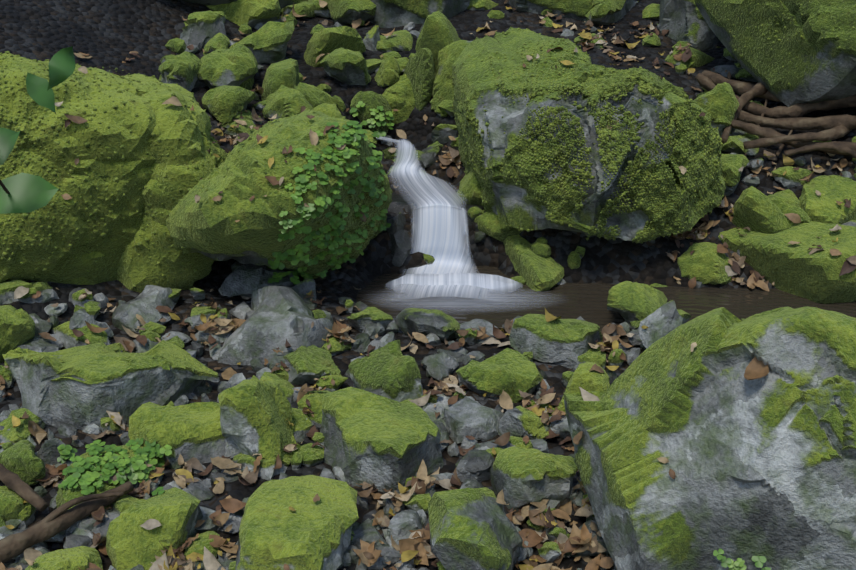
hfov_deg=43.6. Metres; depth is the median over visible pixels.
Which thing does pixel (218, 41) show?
rock
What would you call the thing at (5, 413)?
pebble
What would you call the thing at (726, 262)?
pebble
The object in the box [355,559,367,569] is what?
pebble
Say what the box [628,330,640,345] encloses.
pebble
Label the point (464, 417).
rock
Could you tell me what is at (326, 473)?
pebble
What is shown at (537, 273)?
rock
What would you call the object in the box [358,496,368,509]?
pebble
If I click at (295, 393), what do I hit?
pebble
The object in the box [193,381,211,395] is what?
pebble
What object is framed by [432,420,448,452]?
rubble
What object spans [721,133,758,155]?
rubble
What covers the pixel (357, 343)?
pebble
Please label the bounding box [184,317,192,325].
pebble
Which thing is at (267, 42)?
mossy rock
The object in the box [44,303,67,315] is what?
rubble
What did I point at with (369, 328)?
pebble
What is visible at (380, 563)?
pebble
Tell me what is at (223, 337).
rubble
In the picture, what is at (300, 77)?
rubble
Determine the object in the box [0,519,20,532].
pebble
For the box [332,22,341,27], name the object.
pebble
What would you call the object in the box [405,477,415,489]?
pebble
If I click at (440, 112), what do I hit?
pebble
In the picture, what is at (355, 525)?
pebble
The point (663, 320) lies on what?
rock
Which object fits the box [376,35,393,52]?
rubble
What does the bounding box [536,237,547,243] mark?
pebble
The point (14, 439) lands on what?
pebble
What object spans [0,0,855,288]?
moss clumps
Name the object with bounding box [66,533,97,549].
rock
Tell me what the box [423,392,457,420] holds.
rubble
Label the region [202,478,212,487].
pebble
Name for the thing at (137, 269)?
boulder
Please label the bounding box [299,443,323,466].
mossy rock
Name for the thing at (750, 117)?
roots
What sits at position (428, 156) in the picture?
rock
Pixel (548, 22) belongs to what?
pebble
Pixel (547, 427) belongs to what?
pebble
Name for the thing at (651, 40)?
pebble
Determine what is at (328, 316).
pebble
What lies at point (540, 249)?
pebble
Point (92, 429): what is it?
pebble
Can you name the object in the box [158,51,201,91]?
mossy rock
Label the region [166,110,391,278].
boulder
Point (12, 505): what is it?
rock
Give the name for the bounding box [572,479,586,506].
rubble
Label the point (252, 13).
rock
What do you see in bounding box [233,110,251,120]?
rubble
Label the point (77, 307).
pebble
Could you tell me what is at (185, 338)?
rubble
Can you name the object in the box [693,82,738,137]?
rock
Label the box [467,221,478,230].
wet back
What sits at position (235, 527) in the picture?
rubble
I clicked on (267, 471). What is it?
rubble
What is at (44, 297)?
pebble
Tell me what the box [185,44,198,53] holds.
pebble
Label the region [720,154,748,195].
rock
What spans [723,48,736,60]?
rubble
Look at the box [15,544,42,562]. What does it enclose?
rubble
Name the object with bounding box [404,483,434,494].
rubble
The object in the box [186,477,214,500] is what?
rock
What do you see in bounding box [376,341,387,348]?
pebble
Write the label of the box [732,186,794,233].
rock
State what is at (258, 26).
rubble
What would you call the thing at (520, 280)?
pebble
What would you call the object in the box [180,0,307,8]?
mossy rock
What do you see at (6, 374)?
rubble
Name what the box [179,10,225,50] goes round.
rock
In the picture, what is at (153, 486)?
rubble
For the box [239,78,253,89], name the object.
rock
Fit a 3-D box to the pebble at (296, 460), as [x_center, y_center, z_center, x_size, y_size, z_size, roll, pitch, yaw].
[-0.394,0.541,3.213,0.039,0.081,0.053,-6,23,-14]
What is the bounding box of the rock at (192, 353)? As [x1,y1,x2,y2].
[186,349,196,358]
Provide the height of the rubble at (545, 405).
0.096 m
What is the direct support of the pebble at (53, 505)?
on the ground
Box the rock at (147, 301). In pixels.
[112,285,175,332]
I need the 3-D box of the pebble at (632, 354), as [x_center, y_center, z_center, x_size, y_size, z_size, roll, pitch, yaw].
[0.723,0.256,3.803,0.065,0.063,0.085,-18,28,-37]
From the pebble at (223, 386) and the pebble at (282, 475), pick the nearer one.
the pebble at (282, 475)
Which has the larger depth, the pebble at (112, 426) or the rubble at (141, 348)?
the rubble at (141, 348)
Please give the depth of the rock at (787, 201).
4.57 m
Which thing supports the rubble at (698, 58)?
on the ground
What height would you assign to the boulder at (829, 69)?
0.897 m
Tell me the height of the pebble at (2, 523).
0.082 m
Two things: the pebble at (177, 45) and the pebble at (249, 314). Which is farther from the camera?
the pebble at (177, 45)
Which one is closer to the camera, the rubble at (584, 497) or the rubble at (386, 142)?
the rubble at (584, 497)
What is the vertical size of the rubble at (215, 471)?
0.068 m
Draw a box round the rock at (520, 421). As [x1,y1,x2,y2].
[498,406,548,440]
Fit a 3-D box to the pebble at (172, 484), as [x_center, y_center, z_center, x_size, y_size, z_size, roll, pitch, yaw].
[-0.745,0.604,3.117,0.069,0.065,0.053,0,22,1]
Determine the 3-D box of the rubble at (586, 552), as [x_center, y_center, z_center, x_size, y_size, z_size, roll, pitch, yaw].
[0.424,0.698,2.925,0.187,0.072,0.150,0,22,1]
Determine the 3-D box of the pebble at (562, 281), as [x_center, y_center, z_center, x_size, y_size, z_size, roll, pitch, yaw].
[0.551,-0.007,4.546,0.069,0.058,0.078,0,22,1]
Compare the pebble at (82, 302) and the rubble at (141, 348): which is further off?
the pebble at (82, 302)
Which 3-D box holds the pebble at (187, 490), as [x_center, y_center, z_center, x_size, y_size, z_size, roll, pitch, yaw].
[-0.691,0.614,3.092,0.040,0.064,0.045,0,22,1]
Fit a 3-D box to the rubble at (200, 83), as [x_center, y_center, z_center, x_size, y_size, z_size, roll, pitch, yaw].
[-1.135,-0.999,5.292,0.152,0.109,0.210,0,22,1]
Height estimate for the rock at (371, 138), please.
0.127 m
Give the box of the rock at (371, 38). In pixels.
[363,25,379,50]
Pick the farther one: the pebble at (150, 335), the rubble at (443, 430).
the pebble at (150, 335)
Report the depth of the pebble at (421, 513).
2.99 m
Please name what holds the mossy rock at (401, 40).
on the ground
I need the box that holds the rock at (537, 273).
[503,234,563,291]
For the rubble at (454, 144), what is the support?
on the ground
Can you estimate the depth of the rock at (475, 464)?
3.15 m
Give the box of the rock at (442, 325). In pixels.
[395,308,460,342]
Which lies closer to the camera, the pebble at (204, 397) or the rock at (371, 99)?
the pebble at (204, 397)
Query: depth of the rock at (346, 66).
5.33 m
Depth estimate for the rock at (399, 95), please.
5.37 m
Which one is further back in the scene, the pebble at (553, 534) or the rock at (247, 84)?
the rock at (247, 84)
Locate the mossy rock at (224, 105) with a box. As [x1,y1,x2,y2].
[202,85,255,127]
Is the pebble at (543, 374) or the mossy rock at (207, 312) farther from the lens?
the mossy rock at (207, 312)
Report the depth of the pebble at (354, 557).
2.84 m
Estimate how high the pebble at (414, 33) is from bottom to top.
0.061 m
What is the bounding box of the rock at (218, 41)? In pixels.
[203,33,229,52]
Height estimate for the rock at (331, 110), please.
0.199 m
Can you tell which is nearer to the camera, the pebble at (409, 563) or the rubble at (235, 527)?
the pebble at (409, 563)
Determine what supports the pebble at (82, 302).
on the ground
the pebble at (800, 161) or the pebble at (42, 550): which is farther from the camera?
the pebble at (800, 161)
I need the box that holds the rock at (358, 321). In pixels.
[346,307,392,331]
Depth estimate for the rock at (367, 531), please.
2.90 m
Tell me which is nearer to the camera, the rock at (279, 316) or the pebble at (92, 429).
the pebble at (92, 429)
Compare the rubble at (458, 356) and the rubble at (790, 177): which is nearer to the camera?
the rubble at (458, 356)
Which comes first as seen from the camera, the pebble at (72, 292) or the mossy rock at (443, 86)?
the pebble at (72, 292)
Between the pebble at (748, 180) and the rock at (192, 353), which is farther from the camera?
the pebble at (748, 180)
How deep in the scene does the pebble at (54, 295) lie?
4.00 m
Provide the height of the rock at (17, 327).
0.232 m
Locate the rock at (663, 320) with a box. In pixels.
[639,300,682,347]
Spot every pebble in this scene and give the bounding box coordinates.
[0,390,5,401]
[0,410,12,416]
[0,517,5,526]
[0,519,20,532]
[1,442,12,450]
[9,404,20,409]
[9,428,32,439]
[9,434,19,444]
[17,502,35,524]
[17,519,27,527]
[27,435,35,445]
[29,313,40,322]
[34,486,46,496]
[34,545,49,554]
[35,292,51,302]
[42,289,58,299]
[47,315,58,328]
[47,428,53,439]
[50,494,56,508]
[55,461,72,467]
[57,424,77,436]
[58,529,66,536]
[68,287,84,302]
[72,289,93,307]
[72,438,84,447]
[73,305,85,314]
[82,424,101,433]
[84,301,100,318]
[93,292,108,307]
[100,417,121,434]
[120,432,129,444]
[130,564,143,569]
[134,320,141,332]
[139,321,165,336]
[140,330,160,341]
[143,493,150,499]
[163,481,181,489]
[165,38,185,53]
[166,336,183,348]
[173,395,188,404]
[182,487,191,494]
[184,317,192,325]
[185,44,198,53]
[189,287,205,299]
[191,341,203,356]
[192,463,205,473]
[193,332,208,344]
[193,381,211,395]
[201,393,209,401]
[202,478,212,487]
[209,342,221,356]
[212,346,223,360]
[214,336,220,345]
[217,381,231,392]
[217,558,235,565]
[228,373,245,386]
[229,302,251,319]
[238,23,251,33]
[245,310,254,319]
[250,358,264,371]
[255,367,270,379]
[272,366,288,380]
[279,472,286,479]
[280,14,297,26]
[281,350,295,354]
[283,5,292,14]
[287,443,300,457]
[290,451,302,469]
[292,387,300,401]
[294,430,305,442]
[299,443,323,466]
[310,24,323,34]
[312,309,325,318]
[312,432,324,445]
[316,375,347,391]
[317,84,331,92]
[320,468,334,478]
[323,310,332,323]
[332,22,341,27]
[332,95,345,111]
[332,466,344,481]
[338,297,355,305]
[342,553,350,566]
[344,369,349,376]
[345,299,353,312]
[348,544,358,556]
[348,548,358,563]
[352,338,364,349]
[352,522,359,529]
[355,301,368,311]
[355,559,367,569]
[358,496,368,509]
[362,322,376,338]
[364,338,380,352]
[365,322,385,335]
[367,557,385,569]
[371,517,381,529]
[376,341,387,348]
[379,331,394,342]
[382,147,400,159]
[383,504,396,517]
[383,551,390,565]
[385,500,405,512]
[386,317,398,332]
[396,556,415,569]
[400,567,417,569]
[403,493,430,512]
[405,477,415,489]
[410,30,419,37]
[412,223,417,235]
[417,509,425,524]
[421,394,436,402]
[423,254,434,264]
[425,333,440,345]
[430,472,453,480]
[432,406,443,414]
[435,106,447,117]
[447,442,460,456]
[448,341,467,354]
[453,391,465,400]
[458,328,476,345]
[460,438,476,448]
[462,351,484,364]
[467,206,483,219]
[474,487,495,496]
[475,231,485,242]
[487,10,503,18]
[495,404,514,413]
[509,436,522,445]
[510,276,525,284]
[516,439,533,448]
[523,352,533,362]
[524,541,532,556]
[526,504,537,518]
[526,508,555,531]
[530,242,550,257]
[530,439,548,452]
[535,391,541,398]
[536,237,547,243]
[536,379,549,390]
[538,542,561,562]
[539,370,547,379]
[541,9,552,15]
[542,16,552,26]
[543,423,549,431]
[543,516,568,535]
[546,499,559,509]
[548,527,565,541]
[557,278,565,284]
[560,28,573,36]
[562,371,573,386]
[567,251,580,268]
[568,486,578,501]
[575,246,584,258]
[588,38,606,48]
[589,26,598,33]
[606,369,616,380]
[608,348,625,365]
[609,323,617,335]
[618,343,629,349]
[619,322,629,336]
[623,348,640,365]
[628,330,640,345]
[632,330,641,341]
[640,341,646,350]
[642,32,660,46]
[672,41,689,49]
[675,64,686,74]
[694,281,702,287]
[725,258,730,265]
[742,174,759,186]
[794,156,806,165]
[839,171,851,178]
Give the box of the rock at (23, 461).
[0,440,44,485]
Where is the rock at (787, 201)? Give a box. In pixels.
[767,189,811,222]
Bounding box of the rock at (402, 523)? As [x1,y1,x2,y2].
[387,509,422,539]
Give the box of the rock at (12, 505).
[0,486,26,521]
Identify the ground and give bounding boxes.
[0,0,855,569]
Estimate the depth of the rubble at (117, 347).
3.76 m
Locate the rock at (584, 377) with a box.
[557,362,609,414]
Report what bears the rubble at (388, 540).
on the ground
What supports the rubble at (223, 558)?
on the ground
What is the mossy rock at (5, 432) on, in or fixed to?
on the ground
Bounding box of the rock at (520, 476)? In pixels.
[490,446,577,511]
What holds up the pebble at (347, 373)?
on the ground
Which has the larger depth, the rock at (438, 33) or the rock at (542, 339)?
the rock at (438, 33)
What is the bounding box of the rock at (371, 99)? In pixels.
[350,91,391,139]
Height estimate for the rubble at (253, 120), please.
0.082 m
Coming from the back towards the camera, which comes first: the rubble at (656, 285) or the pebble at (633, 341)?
the rubble at (656, 285)
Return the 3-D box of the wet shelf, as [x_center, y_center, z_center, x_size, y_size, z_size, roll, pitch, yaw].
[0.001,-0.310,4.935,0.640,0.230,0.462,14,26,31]
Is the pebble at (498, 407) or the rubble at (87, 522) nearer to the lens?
the rubble at (87, 522)
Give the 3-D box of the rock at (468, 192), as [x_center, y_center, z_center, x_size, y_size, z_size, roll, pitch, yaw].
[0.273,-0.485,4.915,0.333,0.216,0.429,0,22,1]
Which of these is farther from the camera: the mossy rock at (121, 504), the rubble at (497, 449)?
the rubble at (497, 449)
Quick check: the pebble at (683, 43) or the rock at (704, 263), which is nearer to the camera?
the rock at (704, 263)
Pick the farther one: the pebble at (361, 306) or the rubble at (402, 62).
the rubble at (402, 62)
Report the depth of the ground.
4.74 m
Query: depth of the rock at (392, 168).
5.09 m
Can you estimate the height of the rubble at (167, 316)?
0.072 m
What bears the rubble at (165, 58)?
on the ground
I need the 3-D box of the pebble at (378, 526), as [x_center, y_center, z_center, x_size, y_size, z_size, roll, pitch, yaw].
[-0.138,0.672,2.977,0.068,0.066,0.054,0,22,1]
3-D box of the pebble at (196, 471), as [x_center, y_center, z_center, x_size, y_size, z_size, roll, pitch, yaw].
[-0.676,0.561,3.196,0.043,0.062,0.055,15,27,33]
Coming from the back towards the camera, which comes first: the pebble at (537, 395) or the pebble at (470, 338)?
the pebble at (470, 338)
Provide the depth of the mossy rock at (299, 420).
3.39 m
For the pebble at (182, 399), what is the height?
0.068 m
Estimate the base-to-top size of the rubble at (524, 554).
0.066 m
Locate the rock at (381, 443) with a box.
[320,387,443,493]
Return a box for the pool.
[346,266,855,387]
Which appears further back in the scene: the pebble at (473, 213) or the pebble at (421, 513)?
the pebble at (473, 213)
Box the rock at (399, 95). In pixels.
[382,74,414,123]
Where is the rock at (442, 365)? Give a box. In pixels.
[421,351,458,381]
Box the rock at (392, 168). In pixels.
[387,150,414,175]
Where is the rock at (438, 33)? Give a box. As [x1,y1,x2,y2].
[415,11,458,74]
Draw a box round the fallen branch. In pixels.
[0,463,133,562]
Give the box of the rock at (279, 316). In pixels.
[217,286,332,364]
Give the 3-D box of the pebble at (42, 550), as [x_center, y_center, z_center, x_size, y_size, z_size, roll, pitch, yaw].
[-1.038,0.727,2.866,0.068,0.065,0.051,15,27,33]
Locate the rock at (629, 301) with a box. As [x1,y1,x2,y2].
[607,281,667,330]
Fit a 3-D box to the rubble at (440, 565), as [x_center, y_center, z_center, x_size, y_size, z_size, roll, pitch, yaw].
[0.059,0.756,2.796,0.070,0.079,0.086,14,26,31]
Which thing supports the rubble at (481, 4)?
on the ground
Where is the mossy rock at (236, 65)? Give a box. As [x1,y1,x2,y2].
[197,43,257,88]
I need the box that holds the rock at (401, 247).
[387,212,411,266]
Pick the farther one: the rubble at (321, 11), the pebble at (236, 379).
the rubble at (321, 11)
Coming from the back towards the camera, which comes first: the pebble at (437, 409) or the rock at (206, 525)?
the pebble at (437, 409)
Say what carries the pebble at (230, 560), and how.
on the ground
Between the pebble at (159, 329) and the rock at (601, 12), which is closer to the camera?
the pebble at (159, 329)
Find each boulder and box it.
[0,53,210,284]
[117,89,226,292]
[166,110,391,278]
[452,28,724,241]
[564,306,855,569]
[694,0,855,107]
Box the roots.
[695,70,855,158]
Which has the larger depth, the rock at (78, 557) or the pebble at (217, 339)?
the pebble at (217, 339)
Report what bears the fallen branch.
on the ground
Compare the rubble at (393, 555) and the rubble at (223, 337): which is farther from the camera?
the rubble at (223, 337)
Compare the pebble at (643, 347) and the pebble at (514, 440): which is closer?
the pebble at (514, 440)
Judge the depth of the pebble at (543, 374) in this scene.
3.67 m
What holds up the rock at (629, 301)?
on the ground
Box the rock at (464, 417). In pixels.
[443,397,503,443]
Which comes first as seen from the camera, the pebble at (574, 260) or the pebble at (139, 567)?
the pebble at (139, 567)
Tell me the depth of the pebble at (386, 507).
3.01 m
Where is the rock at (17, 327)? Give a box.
[0,306,34,362]
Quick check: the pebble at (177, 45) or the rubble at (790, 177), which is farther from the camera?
the pebble at (177, 45)
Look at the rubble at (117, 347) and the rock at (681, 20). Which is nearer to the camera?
the rubble at (117, 347)
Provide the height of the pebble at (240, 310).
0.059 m
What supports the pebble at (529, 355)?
on the ground
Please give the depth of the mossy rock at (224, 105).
5.01 m
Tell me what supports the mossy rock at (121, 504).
on the ground
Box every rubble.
[0,280,32,304]
[0,365,13,389]
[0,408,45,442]
[0,416,7,421]
[0,528,47,559]
[4,563,28,569]
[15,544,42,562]
[17,282,52,303]
[22,319,51,345]
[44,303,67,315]
[45,534,63,542]
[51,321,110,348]
[63,527,92,548]
[64,516,95,536]
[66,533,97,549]
[91,507,119,545]
[107,343,129,352]
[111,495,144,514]
[132,338,158,352]
[133,470,163,492]
[158,312,170,324]
[160,55,177,62]
[161,331,191,344]
[168,289,181,303]
[183,531,218,557]
[185,558,205,569]
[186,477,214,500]
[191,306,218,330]
[194,80,206,87]
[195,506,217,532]
[198,308,233,344]
[202,469,220,476]
[209,468,238,482]
[216,512,241,533]
[217,565,228,569]
[218,548,235,565]
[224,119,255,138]
[228,561,235,569]
[232,453,275,480]
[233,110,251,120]
[233,510,243,516]
[244,116,261,124]
[248,465,286,474]
[251,100,266,109]
[254,22,266,29]
[260,372,293,403]
[267,355,284,370]
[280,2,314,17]
[290,278,316,308]
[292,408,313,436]
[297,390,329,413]
[298,390,322,429]
[299,73,302,81]
[307,0,330,17]
[320,446,335,465]
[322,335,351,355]
[350,333,369,351]
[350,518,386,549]
[366,59,384,73]
[375,544,400,562]
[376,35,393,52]
[380,51,401,59]
[380,135,392,145]
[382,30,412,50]
[382,527,427,545]
[396,57,408,73]
[403,22,414,30]
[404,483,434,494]
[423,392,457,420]
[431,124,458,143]
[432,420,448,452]
[437,349,464,361]
[437,561,445,569]
[438,100,454,116]
[450,137,458,149]
[454,320,496,340]
[467,0,497,9]
[469,319,488,342]
[472,440,513,449]
[486,447,502,458]
[517,548,528,562]
[524,402,556,416]
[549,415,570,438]
[555,357,578,368]
[564,520,608,557]
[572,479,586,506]
[573,346,605,370]
[574,33,602,43]
[582,494,595,521]
[629,309,690,329]
[642,3,659,19]
[650,283,667,286]
[665,45,714,67]
[711,65,738,77]
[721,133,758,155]
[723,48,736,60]
[729,127,745,135]
[735,67,758,82]
[745,158,763,169]
[771,166,812,187]
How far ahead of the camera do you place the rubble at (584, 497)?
3.02 m
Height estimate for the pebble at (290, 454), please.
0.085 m
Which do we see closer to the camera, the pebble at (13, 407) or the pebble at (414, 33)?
the pebble at (13, 407)
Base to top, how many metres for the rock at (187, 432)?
0.202 m
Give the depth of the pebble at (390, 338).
3.88 m
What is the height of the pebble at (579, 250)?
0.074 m
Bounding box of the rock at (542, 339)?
[509,314,602,362]
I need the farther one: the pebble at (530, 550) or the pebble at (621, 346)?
the pebble at (621, 346)
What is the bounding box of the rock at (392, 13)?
[368,0,469,27]
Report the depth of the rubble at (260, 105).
5.17 m
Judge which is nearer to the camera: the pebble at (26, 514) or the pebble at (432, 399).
the pebble at (26, 514)
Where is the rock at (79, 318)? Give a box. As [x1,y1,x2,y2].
[69,308,113,338]
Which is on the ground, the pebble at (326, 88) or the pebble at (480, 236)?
the pebble at (326, 88)
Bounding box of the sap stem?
[0,179,9,193]
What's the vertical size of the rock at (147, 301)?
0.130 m
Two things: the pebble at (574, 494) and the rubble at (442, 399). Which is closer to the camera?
the pebble at (574, 494)
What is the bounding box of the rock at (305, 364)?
[283,345,341,384]
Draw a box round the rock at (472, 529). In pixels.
[428,488,523,569]
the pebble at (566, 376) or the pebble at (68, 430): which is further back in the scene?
the pebble at (566, 376)
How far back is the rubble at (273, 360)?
3.71 m
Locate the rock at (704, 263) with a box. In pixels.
[677,242,733,284]
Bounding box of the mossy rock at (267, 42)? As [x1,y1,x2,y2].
[228,21,293,63]
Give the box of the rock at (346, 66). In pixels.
[320,48,370,84]
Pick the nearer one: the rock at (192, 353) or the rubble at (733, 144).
the rock at (192, 353)
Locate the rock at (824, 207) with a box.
[799,175,855,223]
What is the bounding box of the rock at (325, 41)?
[304,26,365,66]
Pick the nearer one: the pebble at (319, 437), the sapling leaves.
the sapling leaves
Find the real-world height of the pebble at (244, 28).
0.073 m
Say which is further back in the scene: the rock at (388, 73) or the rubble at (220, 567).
the rock at (388, 73)
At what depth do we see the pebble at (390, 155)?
5.13 m
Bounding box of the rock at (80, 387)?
[2,340,219,429]
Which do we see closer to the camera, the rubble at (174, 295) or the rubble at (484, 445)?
the rubble at (484, 445)
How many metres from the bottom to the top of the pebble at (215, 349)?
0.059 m
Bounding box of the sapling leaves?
[0,46,75,213]
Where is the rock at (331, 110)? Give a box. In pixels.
[312,103,341,117]
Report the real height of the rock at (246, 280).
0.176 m
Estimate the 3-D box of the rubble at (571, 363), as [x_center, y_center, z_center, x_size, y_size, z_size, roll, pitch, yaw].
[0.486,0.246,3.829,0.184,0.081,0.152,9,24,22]
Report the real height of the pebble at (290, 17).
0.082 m
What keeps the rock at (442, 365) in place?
on the ground
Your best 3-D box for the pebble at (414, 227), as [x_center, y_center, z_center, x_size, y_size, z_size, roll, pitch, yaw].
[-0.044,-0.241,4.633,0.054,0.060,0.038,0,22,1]
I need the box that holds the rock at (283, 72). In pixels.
[261,58,299,100]
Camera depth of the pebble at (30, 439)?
3.31 m
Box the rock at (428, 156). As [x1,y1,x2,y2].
[412,141,443,167]
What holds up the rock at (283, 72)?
on the ground
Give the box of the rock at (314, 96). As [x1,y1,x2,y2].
[294,82,337,107]
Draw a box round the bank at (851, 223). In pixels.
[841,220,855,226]
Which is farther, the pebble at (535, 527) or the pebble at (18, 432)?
the pebble at (18, 432)
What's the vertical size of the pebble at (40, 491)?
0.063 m
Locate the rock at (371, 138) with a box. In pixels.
[362,129,376,143]
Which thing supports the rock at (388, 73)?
on the ground
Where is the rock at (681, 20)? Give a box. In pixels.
[657,0,720,50]
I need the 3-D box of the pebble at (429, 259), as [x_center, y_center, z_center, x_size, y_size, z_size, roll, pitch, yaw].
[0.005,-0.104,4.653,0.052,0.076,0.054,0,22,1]
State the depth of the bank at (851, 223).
4.50 m
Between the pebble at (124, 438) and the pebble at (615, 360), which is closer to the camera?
the pebble at (124, 438)
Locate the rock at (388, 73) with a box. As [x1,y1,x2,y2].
[375,56,399,86]
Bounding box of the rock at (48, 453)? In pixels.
[36,438,74,465]
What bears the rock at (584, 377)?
on the ground
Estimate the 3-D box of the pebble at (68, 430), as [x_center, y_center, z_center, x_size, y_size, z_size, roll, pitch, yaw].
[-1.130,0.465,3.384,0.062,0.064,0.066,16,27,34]
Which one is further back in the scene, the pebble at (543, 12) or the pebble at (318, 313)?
the pebble at (543, 12)
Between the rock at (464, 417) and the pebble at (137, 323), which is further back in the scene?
the pebble at (137, 323)
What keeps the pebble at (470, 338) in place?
on the ground
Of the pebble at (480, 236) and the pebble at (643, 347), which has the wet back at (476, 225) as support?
the pebble at (480, 236)
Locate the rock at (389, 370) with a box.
[349,340,422,401]
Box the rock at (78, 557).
[25,546,102,569]
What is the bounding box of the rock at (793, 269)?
[718,221,855,303]
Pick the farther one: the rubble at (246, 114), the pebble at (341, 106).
the pebble at (341, 106)
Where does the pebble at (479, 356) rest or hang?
on the ground
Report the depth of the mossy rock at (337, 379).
3.59 m
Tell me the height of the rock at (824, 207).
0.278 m
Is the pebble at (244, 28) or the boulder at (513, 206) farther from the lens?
the pebble at (244, 28)
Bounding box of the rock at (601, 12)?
[508,0,638,24]
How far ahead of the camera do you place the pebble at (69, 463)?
3.20 m
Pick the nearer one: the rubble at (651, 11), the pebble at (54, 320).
the pebble at (54, 320)
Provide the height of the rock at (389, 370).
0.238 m
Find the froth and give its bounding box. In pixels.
[388,273,518,290]
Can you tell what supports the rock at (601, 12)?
on the ground
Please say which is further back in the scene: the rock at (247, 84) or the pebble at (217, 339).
the rock at (247, 84)
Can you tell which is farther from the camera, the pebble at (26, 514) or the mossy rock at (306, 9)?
the mossy rock at (306, 9)
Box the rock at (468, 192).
[453,172,481,205]
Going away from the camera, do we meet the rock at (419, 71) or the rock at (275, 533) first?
the rock at (275, 533)
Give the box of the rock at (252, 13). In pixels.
[207,0,280,27]
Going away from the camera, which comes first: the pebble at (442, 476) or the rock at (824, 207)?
the pebble at (442, 476)
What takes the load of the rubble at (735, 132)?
on the ground
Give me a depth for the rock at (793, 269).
4.37 m
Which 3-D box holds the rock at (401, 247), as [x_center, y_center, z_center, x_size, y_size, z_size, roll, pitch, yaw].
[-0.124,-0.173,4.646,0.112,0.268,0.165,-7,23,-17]
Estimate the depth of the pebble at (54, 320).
3.88 m
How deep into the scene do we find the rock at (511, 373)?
3.57 m
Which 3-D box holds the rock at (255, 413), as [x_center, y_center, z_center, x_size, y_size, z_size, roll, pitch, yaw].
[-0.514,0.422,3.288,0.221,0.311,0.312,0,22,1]
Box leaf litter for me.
[0,0,855,569]
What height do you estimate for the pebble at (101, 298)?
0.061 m
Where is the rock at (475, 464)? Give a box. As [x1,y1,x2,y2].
[456,449,494,481]
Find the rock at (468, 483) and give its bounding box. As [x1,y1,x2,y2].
[460,479,483,488]
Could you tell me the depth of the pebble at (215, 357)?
3.81 m
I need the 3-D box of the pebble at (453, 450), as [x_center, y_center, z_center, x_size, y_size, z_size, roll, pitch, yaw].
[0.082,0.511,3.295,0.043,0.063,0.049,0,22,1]
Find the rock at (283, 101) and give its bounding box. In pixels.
[262,84,312,120]
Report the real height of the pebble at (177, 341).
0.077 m
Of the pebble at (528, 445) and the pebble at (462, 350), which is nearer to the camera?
the pebble at (528, 445)
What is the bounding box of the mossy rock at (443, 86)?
[431,40,471,109]
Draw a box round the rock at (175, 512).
[106,487,202,569]
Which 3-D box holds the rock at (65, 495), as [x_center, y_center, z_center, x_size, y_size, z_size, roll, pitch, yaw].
[-0.954,0.576,3.125,0.230,0.165,0.349,11,25,26]
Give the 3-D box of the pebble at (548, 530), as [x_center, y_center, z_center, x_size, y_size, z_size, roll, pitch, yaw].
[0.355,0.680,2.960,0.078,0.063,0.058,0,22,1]
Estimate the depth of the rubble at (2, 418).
3.40 m
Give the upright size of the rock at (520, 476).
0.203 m
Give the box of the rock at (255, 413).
[218,374,295,466]
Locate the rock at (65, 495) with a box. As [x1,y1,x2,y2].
[55,445,159,515]
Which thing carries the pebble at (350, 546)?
on the ground
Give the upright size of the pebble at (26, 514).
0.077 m
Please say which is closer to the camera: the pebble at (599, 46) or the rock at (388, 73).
the rock at (388, 73)
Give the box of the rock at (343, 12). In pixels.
[323,0,375,24]
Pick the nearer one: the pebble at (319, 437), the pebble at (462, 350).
the pebble at (319, 437)
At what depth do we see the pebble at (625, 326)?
4.01 m
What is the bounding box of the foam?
[426,295,486,300]
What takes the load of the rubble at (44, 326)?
on the ground
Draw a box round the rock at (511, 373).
[456,348,542,402]
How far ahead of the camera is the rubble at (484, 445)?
3.28 m
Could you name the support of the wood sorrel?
on the ground
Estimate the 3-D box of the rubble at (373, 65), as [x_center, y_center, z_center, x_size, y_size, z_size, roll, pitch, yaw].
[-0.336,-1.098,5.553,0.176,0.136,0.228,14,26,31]
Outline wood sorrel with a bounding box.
[57,101,770,569]
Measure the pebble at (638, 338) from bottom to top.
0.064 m
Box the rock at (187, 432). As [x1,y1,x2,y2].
[128,402,240,469]
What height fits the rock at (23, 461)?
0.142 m
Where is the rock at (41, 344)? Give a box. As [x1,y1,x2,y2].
[17,333,63,351]
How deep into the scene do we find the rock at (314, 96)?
5.14 m
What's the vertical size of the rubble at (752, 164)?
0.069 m
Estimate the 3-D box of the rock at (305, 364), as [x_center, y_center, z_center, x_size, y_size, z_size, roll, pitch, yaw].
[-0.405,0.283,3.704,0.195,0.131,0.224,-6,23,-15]
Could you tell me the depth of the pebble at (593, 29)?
5.90 m
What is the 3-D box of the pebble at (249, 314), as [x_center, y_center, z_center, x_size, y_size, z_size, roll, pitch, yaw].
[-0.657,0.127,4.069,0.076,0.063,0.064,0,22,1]
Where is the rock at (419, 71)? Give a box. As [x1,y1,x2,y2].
[403,48,435,110]
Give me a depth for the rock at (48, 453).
3.19 m
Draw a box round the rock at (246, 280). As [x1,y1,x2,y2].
[218,264,294,297]
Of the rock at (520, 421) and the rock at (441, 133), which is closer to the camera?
the rock at (520, 421)
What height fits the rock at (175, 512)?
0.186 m
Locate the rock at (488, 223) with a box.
[473,211,521,241]
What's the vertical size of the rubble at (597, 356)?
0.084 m
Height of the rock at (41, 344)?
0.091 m
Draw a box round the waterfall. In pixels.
[381,137,479,296]
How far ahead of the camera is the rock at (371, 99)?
5.28 m
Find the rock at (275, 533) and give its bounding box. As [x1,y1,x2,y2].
[235,475,358,569]
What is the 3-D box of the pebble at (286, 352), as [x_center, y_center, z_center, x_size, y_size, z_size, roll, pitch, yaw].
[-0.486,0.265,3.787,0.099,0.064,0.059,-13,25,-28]
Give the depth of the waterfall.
4.61 m
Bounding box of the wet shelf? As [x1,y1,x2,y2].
[387,194,483,221]
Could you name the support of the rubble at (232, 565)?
on the ground

